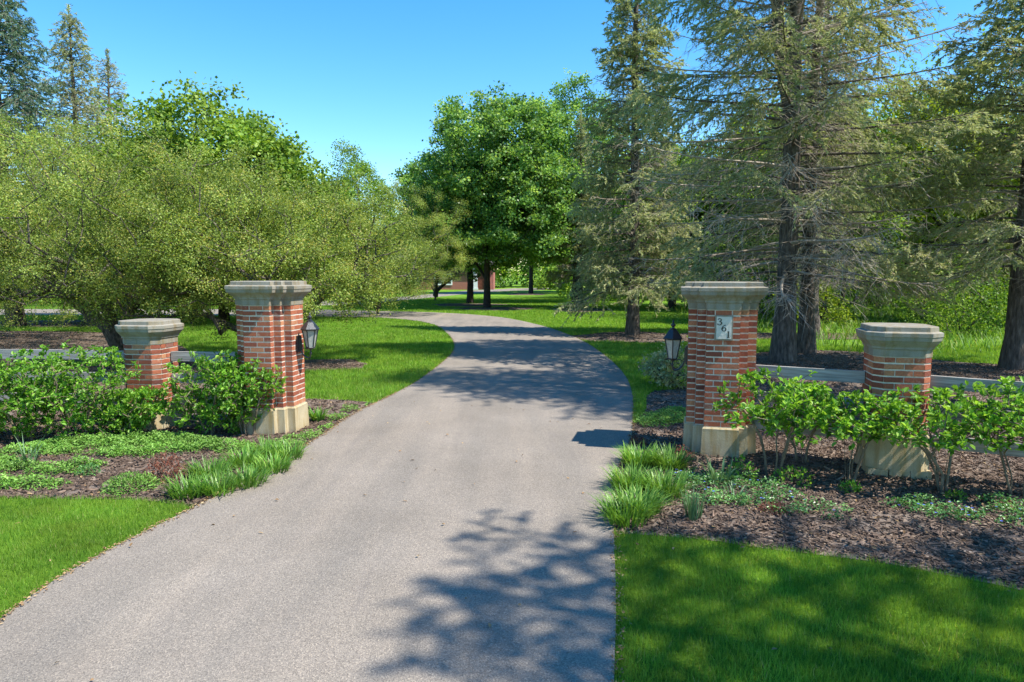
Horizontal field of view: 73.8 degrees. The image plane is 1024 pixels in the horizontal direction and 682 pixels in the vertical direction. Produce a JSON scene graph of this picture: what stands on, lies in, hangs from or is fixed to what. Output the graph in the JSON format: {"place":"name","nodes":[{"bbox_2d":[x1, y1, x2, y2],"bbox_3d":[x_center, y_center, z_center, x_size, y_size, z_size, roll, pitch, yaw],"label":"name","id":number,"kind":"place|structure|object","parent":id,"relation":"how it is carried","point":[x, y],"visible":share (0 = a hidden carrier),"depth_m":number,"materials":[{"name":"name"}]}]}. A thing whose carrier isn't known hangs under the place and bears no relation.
{"place":"outdoors","nodes":[
{"label":"outdoors","id":0,"kind":"place"},
{"bbox_2d":[0,309,632,681],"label":"driveway","id":1,"kind":"structure","parent":0,"point":[328,574],"depth_m":5.02,"materials":[{"name":"grey asphalt"}]},
{"bbox_2d":[319,288,567,305],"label":"lane","id":2,"kind":"structure","parent":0,"point":[474,291],"depth_m":75.72,"materials":[{"name":"grey asphalt"}]},
{"bbox_2d":[0,275,1023,681],"bbox_3d":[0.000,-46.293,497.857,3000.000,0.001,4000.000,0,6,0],"label":"ground","id":3,"kind":"structure","parent":0,"point":[692,583],"depth_m":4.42,"materials":[{"name":"green plant"}]},
{"bbox_2d":[0,320,94,326],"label":"mulch bed","id":4,"kind":"object","parent":3,"relation":"on","point":[71,321],"visible":0.16,"depth_m":29.26,"materials":[{"name":"brown soil"}]},
{"bbox_2d":[0,0,89,326],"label":"spruce tree","id":5,"kind":"object","parent":4,"relation":"on","point":[26,95],"visible":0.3,"depth_m":26.78,"materials":[{"name":"green plant"}]},
{"bbox_2d":[35,3,114,319],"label":"spruce tree","id":6,"kind":"object","parent":4,"relation":"on","point":[72,98],"visible":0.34,"depth_m":30.50,"materials":[{"name":"green plant"}]},
{"bbox_2d":[82,48,134,314],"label":"spruce tree","id":7,"kind":"object","parent":3,"relation":"on","point":[108,73],"visible":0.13,"depth_m":32.80,"materials":[{"name":"green plant"}]},
{"bbox_2d":[0,331,368,506],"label":"mulch bed","id":8,"kind":"object","parent":3,"relation":"on","point":[26,345],"visible":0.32,"depth_m":9.39,"materials":[{"name":"brown wood"}]},
{"bbox_2d":[0,360,31,433],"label":"leafy shrub","id":9,"kind":"object","parent":8,"relation":"on","point":[8,384],"visible":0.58,"depth_m":8.55,"materials":[{"name":"green plant"}]},
{"bbox_2d":[15,435,43,467],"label":"daffodil leaves","id":10,"kind":"object","parent":8,"relation":"on","point":[23,456],"visible":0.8,"depth_m":7.41,"materials":[{"name":"green plant"}]},
{"bbox_2d":[0,349,76,441],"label":"leafy shrub","id":11,"kind":"object","parent":8,"relation":"on","point":[28,431],"visible":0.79,"depth_m":8.48,"materials":[{"name":"green plant"}]},
{"bbox_2d":[11,339,140,440],"bbox_3d":[-5.559,0.640,8.686,1.371,1.294,1.260,-5,7,-41],"label":"leafy shrub","id":12,"kind":"object","parent":8,"relation":"on","point":[88,389],"visible":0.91,"depth_m":8.57,"materials":[{"name":"green plant"}]},
{"bbox_2d":[0,107,156,326],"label":"crabapple tree","id":13,"kind":"object","parent":8,"relation":"on","point":[28,152],"visible":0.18,"depth_m":21.62,"materials":[{"name":"green plant"}]},
{"bbox_2d":[73,462,103,475],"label":"mound plant","id":14,"kind":"object","parent":8,"relation":"on","point":[94,468],"visible":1,"depth_m":7.17,"materials":[{"name":"green plant"}]},
{"bbox_2d":[77,384,171,440],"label":"leafy shrub","id":15,"kind":"object","parent":8,"relation":"on","point":[130,418],"visible":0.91,"depth_m":8.66,"materials":[{"name":"green plant"}]},
{"bbox_2d":[0,430,254,490],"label":"ground cover","id":16,"kind":"object","parent":8,"relation":"on","point":[129,441],"visible":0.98,"depth_m":8.03,"materials":[{"name":"green plant"}]},
{"bbox_2d":[100,471,161,497],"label":"mound plant","id":17,"kind":"object","parent":8,"relation":"on","point":[130,480],"visible":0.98,"depth_m":6.62,"materials":[{"name":"green plant"}]},
{"bbox_2d":[115,318,183,430],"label":"short pillar","id":18,"kind":"structure","parent":8,"relation":"on","point":[150,345],"depth_m":9.16,"materials":[{"name":"brick"}]},
{"bbox_2d":[0,349,124,403],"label":"rail fence","id":19,"kind":"object","parent":18,"relation":"attached to","point":[5,353],"visible":0.12,"depth_m":9.52,"materials":[{"name":"grey wood"}]},
{"bbox_2d":[0,104,314,350],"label":"crabapple tree","id":20,"kind":"object","parent":8,"relation":"on","point":[40,222],"visible":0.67,"depth_m":15.33,"materials":[{"name":"green plant"}]},
{"bbox_2d":[143,452,187,483],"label":"red bush","id":21,"kind":"object","parent":8,"relation":"on","point":[166,463],"visible":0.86,"depth_m":6.99,"materials":[{"name":"brown plant"}]},
{"bbox_2d":[157,470,222,500],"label":"daylily clump","id":22,"kind":"object","parent":8,"relation":"on","point":[188,489],"visible":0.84,"depth_m":6.43,"materials":[{"name":"green plant"}]},
{"bbox_2d":[159,349,245,435],"bbox_3d":[-3.996,0.676,8.919,1.179,1.174,0.855,0,6,0],"label":"leafy shrub","id":23,"kind":"object","parent":8,"relation":"on","point":[198,394],"visible":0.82,"depth_m":8.77,"materials":[{"name":"green plant"}]},
{"bbox_2d":[178,454,239,480],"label":"daylily clump","id":24,"kind":"object","parent":8,"relation":"on","point":[213,466],"visible":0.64,"depth_m":7.11,"materials":[{"name":"green plant"}]},
{"bbox_2d":[181,466,251,497],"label":"daylily clump","id":25,"kind":"object","parent":8,"relation":"on","point":[223,487],"visible":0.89,"depth_m":6.56,"materials":[{"name":"green plant"}]},
{"bbox_2d":[199,358,286,436],"bbox_3d":[-3.494,0.744,8.932,1.015,1.085,0.878,-4,7,-37],"label":"leafy shrub","id":26,"kind":"object","parent":8,"relation":"on","point":[237,409],"visible":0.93,"depth_m":8.79,"materials":[{"name":"green plant"}]},
{"bbox_2d":[212,461,276,489],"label":"daylily clump","id":27,"kind":"object","parent":8,"relation":"on","point":[248,471],"visible":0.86,"depth_m":6.83,"materials":[{"name":"green plant"}]},
{"bbox_2d":[217,443,276,468],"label":"daylily clump","id":28,"kind":"object","parent":8,"relation":"on","point":[242,457],"visible":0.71,"depth_m":7.55,"materials":[{"name":"green plant"}]},
{"bbox_2d":[237,434,287,457],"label":"daylily clump","id":29,"kind":"object","parent":8,"relation":"on","point":[263,444],"visible":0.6,"depth_m":7.96,"materials":[{"name":"green plant"}]},
{"bbox_2d":[224,281,311,434],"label":"brick pillar","id":30,"kind":"structure","parent":8,"relation":"on","point":[269,320],"depth_m":8.93,"materials":[{"name":"brick"}]},
{"bbox_2d":[171,351,238,404],"bbox_3d":[-4.154,0.521,9.361,1.053,0.754,0.050,0,6,5],"label":"rail fence","id":31,"kind":"object","parent":30,"relation":"attached to","point":[177,355],"visible":0.23,"depth_m":9.35,"materials":[{"name":"grey wood"}]},
{"bbox_2d":[296,312,319,358],"bbox_3d":[-2.732,-0.075,9.157,0.299,0.626,0.254,1,6,7],"label":"wall lantern","id":32,"kind":"object","parent":30,"relation":"attached to","point":[309,328],"depth_m":9.12,"materials":[{"name":"black metal"}]},
{"bbox_2d":[246,446,299,473],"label":"daylily clump","id":33,"kind":"object","parent":8,"relation":"on","point":[277,468],"visible":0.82,"depth_m":7.26,"materials":[{"name":"green plant"}]},
{"bbox_2d":[261,438,310,460],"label":"daylily clump","id":34,"kind":"object","parent":8,"relation":"on","point":[285,449],"visible":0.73,"depth_m":7.81,"materials":[{"name":"green plant"}]},
{"bbox_2d":[308,405,332,421],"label":"strap leaved plant","id":35,"kind":"object","parent":8,"relation":"on","point":[318,416],"visible":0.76,"depth_m":9.74,"materials":[{"name":"green plant"}]},
{"bbox_2d":[268,401,373,444],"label":"ground cover","id":36,"kind":"object","parent":8,"relation":"on","point":[334,415],"visible":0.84,"depth_m":8.98,"materials":[{"name":"green plant"}]},
{"bbox_2d":[68,147,320,323],"bbox_3d":[-13.278,-4.317,29.065,10.104,7.281,12.174,-3,6,-30],"label":"crabapple tree","id":37,"kind":"object","parent":3,"relation":"on","point":[177,211],"visible":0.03,"depth_m":25.94,"materials":[{"name":"green plant"}]},
{"bbox_2d":[47,70,376,322],"bbox_3d":[-13.227,-5.860,30.258,13.960,10.711,9.728,0,6,0],"label":"maple tree","id":38,"kind":"object","parent":3,"relation":"on","point":[285,150],"visible":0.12,"depth_m":27.92,"materials":[{"name":"green plant"}]},
{"bbox_2d":[54,135,447,343],"bbox_3d":[-5.880,-2.112,16.698,8.296,5.295,7.970,3,6,25],"label":"crabapple tree","id":39,"kind":"object","parent":3,"relation":"on","point":[338,282],"visible":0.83,"depth_m":15.14,"materials":[{"name":"green plant"}]},
{"bbox_2d":[194,172,392,310],"bbox_3d":[-10.090,-4.331,30.965,7.992,6.935,10.756,4,7,33],"label":"crabapple tree","id":40,"kind":"object","parent":3,"relation":"on","point":[340,254],"visible":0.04,"depth_m":30.87,"materials":[{"name":"green plant"}]},
{"bbox_2d":[304,359,366,369],"bbox_3d":[-4.634,0.549,15.985,2.519,0.001,2.049,0,6,0],"label":"mulch bed","id":41,"kind":"object","parent":3,"relation":"on","point":[329,361],"visible":0.41,"depth_m":16.34,"materials":[{"name":"brown soil"}]},
{"bbox_2d":[319,136,405,266],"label":"round tree","id":42,"kind":"object","parent":3,"relation":"on","point":[361,167],"visible":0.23,"depth_m":71.06,"materials":[{"name":"green plant"}]},
{"bbox_2d":[326,179,477,313],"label":"crabapple tree","id":43,"kind":"object","parent":3,"relation":"on","point":[444,232],"visible":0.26,"depth_m":34.92,"materials":[{"name":"green plant"}]},
{"bbox_2d":[284,211,556,287],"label":"woodland","id":44,"kind":"object","parent":3,"relation":"on","point":[511,273],"visible":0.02,"depth_m":113.40,"materials":[{"name":"green plant"}]},
{"bbox_2d":[390,243,475,299],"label":"crabapple tree","id":45,"kind":"object","parent":3,"relation":"on","point":[437,289],"visible":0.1,"depth_m":55.48,"materials":[{"name":"green plant"}]},
{"bbox_2d":[372,247,494,289],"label":"brick house","id":46,"kind":"structure","parent":3,"relation":"on","point":[455,284],"depth_m":95.66,"materials":[{"name":"red brick"}]},
{"bbox_2d":[388,130,528,302],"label":"maple tree","id":47,"kind":"object","parent":3,"relation":"on","point":[405,178],"visible":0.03,"depth_m":49.09,"materials":[{"name":"green plant"}]},
{"bbox_2d":[432,303,506,306],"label":"mulch bed","id":48,"kind":"object","parent":3,"relation":"on","point":[464,304],"visible":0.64,"depth_m":48.04,"materials":[{"name":"brown soil"}]},
{"bbox_2d":[451,307,531,310],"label":"mulch bed","id":49,"kind":"object","parent":3,"relation":"on","point":[497,308],"visible":0.73,"depth_m":42.34,"materials":[{"name":"brown soil"}]},
{"bbox_2d":[389,80,593,307],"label":"maple tree","id":50,"kind":"object","parent":49,"relation":"on","point":[525,172],"visible":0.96,"depth_m":40.18,"materials":[{"name":"green plant"}]},
{"bbox_2d":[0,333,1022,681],"bbox_3d":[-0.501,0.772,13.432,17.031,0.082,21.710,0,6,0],"label":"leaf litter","id":51,"kind":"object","parent":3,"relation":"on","point":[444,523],"visible":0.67,"depth_m":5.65,"materials":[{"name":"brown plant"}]},
{"bbox_2d":[0,322,1023,589],"bbox_3d":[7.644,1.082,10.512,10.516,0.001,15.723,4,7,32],"label":"mulch bed","id":52,"kind":"object","parent":3,"relation":"on","point":[809,358],"visible":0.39,"depth_m":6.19,"materials":[{"name":"brown wood"}]},
{"bbox_2d":[586,488,663,529],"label":"daylily clump","id":53,"kind":"object","parent":52,"relation":"on","point":[617,514],"visible":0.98,"depth_m":5.79,"materials":[{"name":"green plant"}]},
{"bbox_2d":[599,462,665,492],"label":"daylily clump","id":54,"kind":"object","parent":52,"relation":"on","point":[615,478],"visible":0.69,"depth_m":6.71,"materials":[{"name":"green plant"}]},
{"bbox_2d":[600,479,677,517],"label":"daylily clump","id":55,"kind":"object","parent":52,"relation":"on","point":[655,498],"visible":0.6,"depth_m":6.05,"materials":[{"name":"green plant"}]},
{"bbox_2d":[610,439,673,469],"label":"daylily clump","id":56,"kind":"object","parent":52,"relation":"on","point":[632,456],"visible":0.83,"depth_m":7.47,"materials":[{"name":"green plant"}]},
{"bbox_2d":[633,405,685,426],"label":"ground cover","id":57,"kind":"object","parent":52,"relation":"on","point":[665,413],"visible":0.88,"depth_m":9.82,"materials":[{"name":"green plant"}]},
{"bbox_2d":[637,340,687,389],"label":"bush","id":58,"kind":"object","parent":52,"relation":"on","point":[667,379],"visible":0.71,"depth_m":12.50,"materials":[{"name":"green plant"}]},
{"bbox_2d":[624,465,700,500],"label":"daylily clump","id":59,"kind":"object","parent":52,"relation":"on","point":[673,490],"visible":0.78,"depth_m":6.48,"materials":[{"name":"green plant"}]},
{"bbox_2d":[642,442,699,471],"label":"daylily clump","id":60,"kind":"object","parent":52,"relation":"on","point":[669,460],"visible":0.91,"depth_m":7.36,"materials":[{"name":"green plant"}]},
{"bbox_2d":[679,482,706,520],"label":"iris clump","id":61,"kind":"object","parent":52,"relation":"on","point":[691,504],"visible":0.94,"depth_m":5.84,"materials":[{"name":"green plant"}]},
{"bbox_2d":[699,454,744,485],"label":"iris clump","id":62,"kind":"object","parent":52,"relation":"on","point":[721,473],"visible":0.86,"depth_m":6.82,"materials":[{"name":"green plant"}]},
{"bbox_2d":[681,281,768,457],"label":"brick pillar","id":63,"kind":"structure","parent":52,"relation":"on","point":[712,364],"depth_m":7.83,"materials":[{"name":"brick"}]},
{"bbox_2d":[663,320,687,370],"bbox_3d":[1.972,0.052,8.258,0.299,0.626,0.254,1,6,14],"label":"wall lantern","id":64,"kind":"object","parent":63,"relation":"attached to","point":[672,337],"depth_m":8.21,"materials":[{"name":"black metal"}]},
{"bbox_2d":[714,315,732,340],"bbox_3d":[2.399,-0.148,7.723,0.196,0.284,0.036,1,6,14],"label":"number plaque","id":65,"kind":"object","parent":63,"relation":"attached to","point":[724,327],"visible":1,"depth_m":7.71,"materials":[{"name":"stone"}]},
{"bbox_2d":[754,365,864,438],"bbox_3d":[3.318,0.677,7.715,1.168,0.761,0.044,3,6,30],"label":"rail fence","id":66,"kind":"object","parent":63,"relation":"attached to","point":[850,376],"visible":0.33,"depth_m":7.63,"materials":[{"name":"grey wood"}]},
{"bbox_2d":[726,453,759,481],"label":"mound plant","id":67,"kind":"object","parent":52,"relation":"on","point":[747,466],"visible":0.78,"depth_m":6.98,"materials":[{"name":"green plant"}]},
{"bbox_2d":[666,466,851,519],"bbox_3d":[2.271,1.430,6.545,1.765,0.189,1.141,2,6,21],"label":"periwinkle","id":68,"kind":"object","parent":52,"relation":"on","point":[717,496],"visible":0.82,"depth_m":6.41,"materials":[{"name":"green plant"}]},
{"bbox_2d":[757,500,787,514],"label":"rusty plant","id":69,"kind":"object","parent":52,"relation":"on","point":[771,509],"visible":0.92,"depth_m":6.02,"materials":[{"name":"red plant"}]},
{"bbox_2d":[712,366,840,476],"bbox_3d":[2.765,0.849,7.096,1.320,1.184,0.893,0,6,0],"label":"leafy shrub","id":70,"kind":"object","parent":52,"relation":"on","point":[789,401],"visible":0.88,"depth_m":6.97,"materials":[{"name":"green plant"}]},
{"bbox_2d":[771,465,812,488],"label":"mound plant","id":71,"kind":"object","parent":52,"relation":"on","point":[787,476],"visible":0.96,"depth_m":6.88,"materials":[{"name":"green plant"}]},
{"bbox_2d":[757,381,849,462],"bbox_3d":[3.228,0.903,7.593,1.098,0.977,0.702,0,6,0],"label":"leafy shrub","id":72,"kind":"object","parent":52,"relation":"on","point":[763,422],"visible":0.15,"depth_m":7.54,"materials":[{"name":"green plant"}]},
{"bbox_2d":[705,0,911,353],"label":"spruce tree","id":73,"kind":"object","parent":52,"relation":"on","point":[807,344],"visible":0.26,"depth_m":17.80,"materials":[{"name":"green plant"}]},
{"bbox_2d":[610,0,1023,362],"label":"spruce tree","id":74,"kind":"object","parent":52,"relation":"on","point":[787,57],"visible":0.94,"depth_m":15.19,"materials":[{"name":"green plant"}]},
{"bbox_2d":[777,385,915,481],"bbox_3d":[3.372,0.951,6.870,1.357,1.023,0.906,2,6,20],"label":"leafy shrub","id":75,"kind":"object","parent":52,"relation":"on","point":[843,430],"visible":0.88,"depth_m":6.74,"materials":[{"name":"green plant"}]},
{"bbox_2d":[838,479,862,493],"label":"mound plant","id":76,"kind":"object","parent":52,"relation":"on","point":[852,483],"visible":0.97,"depth_m":6.58,"materials":[{"name":"green plant"}]},
{"bbox_2d":[854,322,943,479],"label":"short pillar","id":77,"kind":"structure","parent":52,"relation":"on","point":[896,355],"depth_m":7.01,"materials":[{"name":"stone"}]},
{"bbox_2d":[928,375,1023,457],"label":"rail fence","id":78,"kind":"object","parent":77,"relation":"attached to","point":[943,381],"visible":0.26,"depth_m":6.93,"materials":[{"name":"grey wood"}]},
{"bbox_2d":[840,491,1023,527],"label":"periwinkle","id":79,"kind":"object","parent":52,"relation":"on","point":[1009,508],"visible":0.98,"depth_m":6.00,"materials":[{"name":"green plant"}]},
{"bbox_2d":[878,492,989,523],"bbox_3d":[3.731,1.472,6.028,0.609,0.171,0.725,-3,7,-32],"label":"periwinkle","id":80,"kind":"object","parent":52,"relation":"on","point":[957,512],"visible":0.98,"depth_m":6.01,"materials":[{"name":"green plant"}]},
{"bbox_2d":[858,0,1023,369],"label":"spruce tree","id":81,"kind":"object","parent":52,"relation":"on","point":[1011,356],"visible":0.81,"depth_m":14.91,"materials":[{"name":"green plant"}]},
{"bbox_2d":[863,384,1023,491],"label":"leafy shrub","id":82,"kind":"object","parent":52,"relation":"on","point":[946,436],"visible":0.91,"depth_m":6.39,"materials":[{"name":"green plant"}]},
{"bbox_2d":[940,489,968,502],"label":"mound plant","id":83,"kind":"object","parent":52,"relation":"on","point":[955,496],"visible":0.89,"depth_m":6.37,"materials":[{"name":"green plant"}]},
{"bbox_2d":[942,375,1023,498],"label":"leafy shrub","id":84,"kind":"object","parent":52,"relation":"on","point":[1007,392],"visible":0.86,"depth_m":6.31,"materials":[{"name":"green plant"}]},
{"bbox_2d":[1003,0,1023,100],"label":"spruce tree","id":85,"kind":"object","parent":52,"relation":"on","point":[1015,18],"visible":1,"depth_m":10.19,"materials":[{"name":"green plant"}]},
{"bbox_2d":[507,293,543,294],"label":"mulch bed","id":86,"kind":"object","parent":3,"relation":"on","point":[524,294],"visible":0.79,"depth_m":72.14,"materials":[{"name":"brown soil"}]},
{"bbox_2d":[501,152,565,293],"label":"maple tree","id":87,"kind":"object","parent":86,"relation":"on","point":[530,291],"depth_m":75.51,"materials":[{"name":"green plant"}]},
{"bbox_2d":[526,266,571,289],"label":"bush","id":88,"kind":"object","parent":3,"relation":"on","point":[539,280],"visible":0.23,"depth_m":95.75,"materials":[{"name":"green plant"}]},
{"bbox_2d":[541,111,603,307],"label":"spruce tree","id":89,"kind":"object","parent":3,"relation":"on","point":[560,274],"visible":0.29,"depth_m":42.66,"materials":[{"name":"green plant"}]},
{"bbox_2d":[520,67,630,301],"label":"maple tree","id":90,"kind":"object","parent":3,"relation":"on","point":[574,105],"visible":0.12,"depth_m":48.53,"materials":[{"name":"green plant"}]},
{"bbox_2d":[574,332,687,342],"bbox_3d":[3.978,-0.144,23.097,3.955,0.001,4.168,0,6,0],"label":"mulch bed","id":91,"kind":"object","parent":3,"relation":"on","point":[616,335],"visible":0.56,"depth_m":22.82,"materials":[{"name":"brown soil"}]},
{"bbox_2d":[554,0,703,334],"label":"spruce tree","id":92,"kind":"object","parent":91,"relation":"on","point":[602,269],"visible":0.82,"depth_m":23.06,"materials":[{"name":"green plant"}]},
{"bbox_2d":[587,140,739,309],"bbox_3d":[8.988,-6.811,40.622,8.953,10.009,7.615,0,6,0],"label":"light green tree","id":93,"kind":"object","parent":3,"relation":"on","point":[671,304],"visible":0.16,"depth_m":39.04,"materials":[{"name":"green plant"}]},
{"bbox_2d":[680,333,856,338],"bbox_3d":[10.146,-0.183,23.433,9.132,0.001,2.620,0,6,0],"label":"mulch bed","id":94,"kind":"object","parent":3,"relation":"on","point":[762,335],"visible":0.09,"depth_m":23.50,"materials":[{"name":"brown soil"}]},
{"bbox_2d":[743,0,882,335],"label":"spruce tree","id":95,"kind":"object","parent":94,"relation":"on","point":[817,318],"visible":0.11,"depth_m":22.76,"materials":[{"name":"green plant"}]},
{"bbox_2d":[704,98,857,302],"bbox_3d":[15.324,-7.720,38.233,9.946,12.358,8.165,0,6,0],"label":"leafy green tree","id":96,"kind":"object","parent":3,"relation":"on","point":[752,195],"depth_m":38.32,"materials":[{"name":"green plant"}]},
{"bbox_2d":[541,62,1022,300],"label":"woodland","id":97,"kind":"object","parent":3,"relation":"on","point":[566,286],"depth_m":60.88,"materials":[{"name":"green plant"}]},
{"bbox_2d":[758,264,857,327],"bbox_3d":[11.870,-1.846,27.682,3.709,3.206,3.808,0,6,0],"label":"bush","id":98,"kind":"object","parent":3,"relation":"on","point":[826,298],"visible":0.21,"depth_m":27.16,"materials":[{"name":"green plant"}]},
{"bbox_2d":[641,0,1023,325],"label":"woodland","id":99,"kind":"object","parent":3,"relation":"on","point":[844,296],"visible":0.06,"depth_m":34.70,"materials":[{"name":"green plant"}]},
{"bbox_2d":[741,70,923,323],"bbox_3d":[13.089,-5.834,28.695,7.246,10.374,6.659,0,6,0],"label":"slim tree","id":100,"kind":"object","parent":3,"relation":"on","point":[886,234],"visible":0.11,"depth_m":27.36,"materials":[{"name":"green plant"}]},
{"bbox_2d":[851,75,1015,320],"bbox_3d":[18.750,-6.284,30.913,7.430,10.838,8.002,4,7,37],"label":"yellow green tree","id":101,"kind":"object","parent":3,"relation":"on","point":[921,216],"visible":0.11,"depth_m":29.37,"materials":[{"name":"green plant"}]},
{"bbox_2d":[894,255,1009,337],"bbox_3d":[15.636,-1.272,23.390,4.368,3.618,4.446,-3,6,-30],"label":"bush","id":102,"kind":"object","parent":3,"relation":"on","point":[968,316],"visible":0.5,"depth_m":23.01,"materials":[{"name":"green plant"}]},
{"bbox_2d":[961,117,1022,299],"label":"fresh green tree","id":103,"kind":"object","parent":3,"relation":"on","point":[1014,180],"visible":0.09,"depth_m":27.12,"materials":[{"name":"green plant"}]},
{"bbox_2d":[0,0,1023,273],"label":"sky","id":104,"kind":"structure","parent":0,"point":[369,73],"materials":[{"name":"blue"}]},
{"bbox_2d":[667,304,1005,353],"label":"rough grass","id":105,"kind":"structure","parent":0,"point":[899,316],"depth_m":25.32,"materials":[{"name":"green plant"}]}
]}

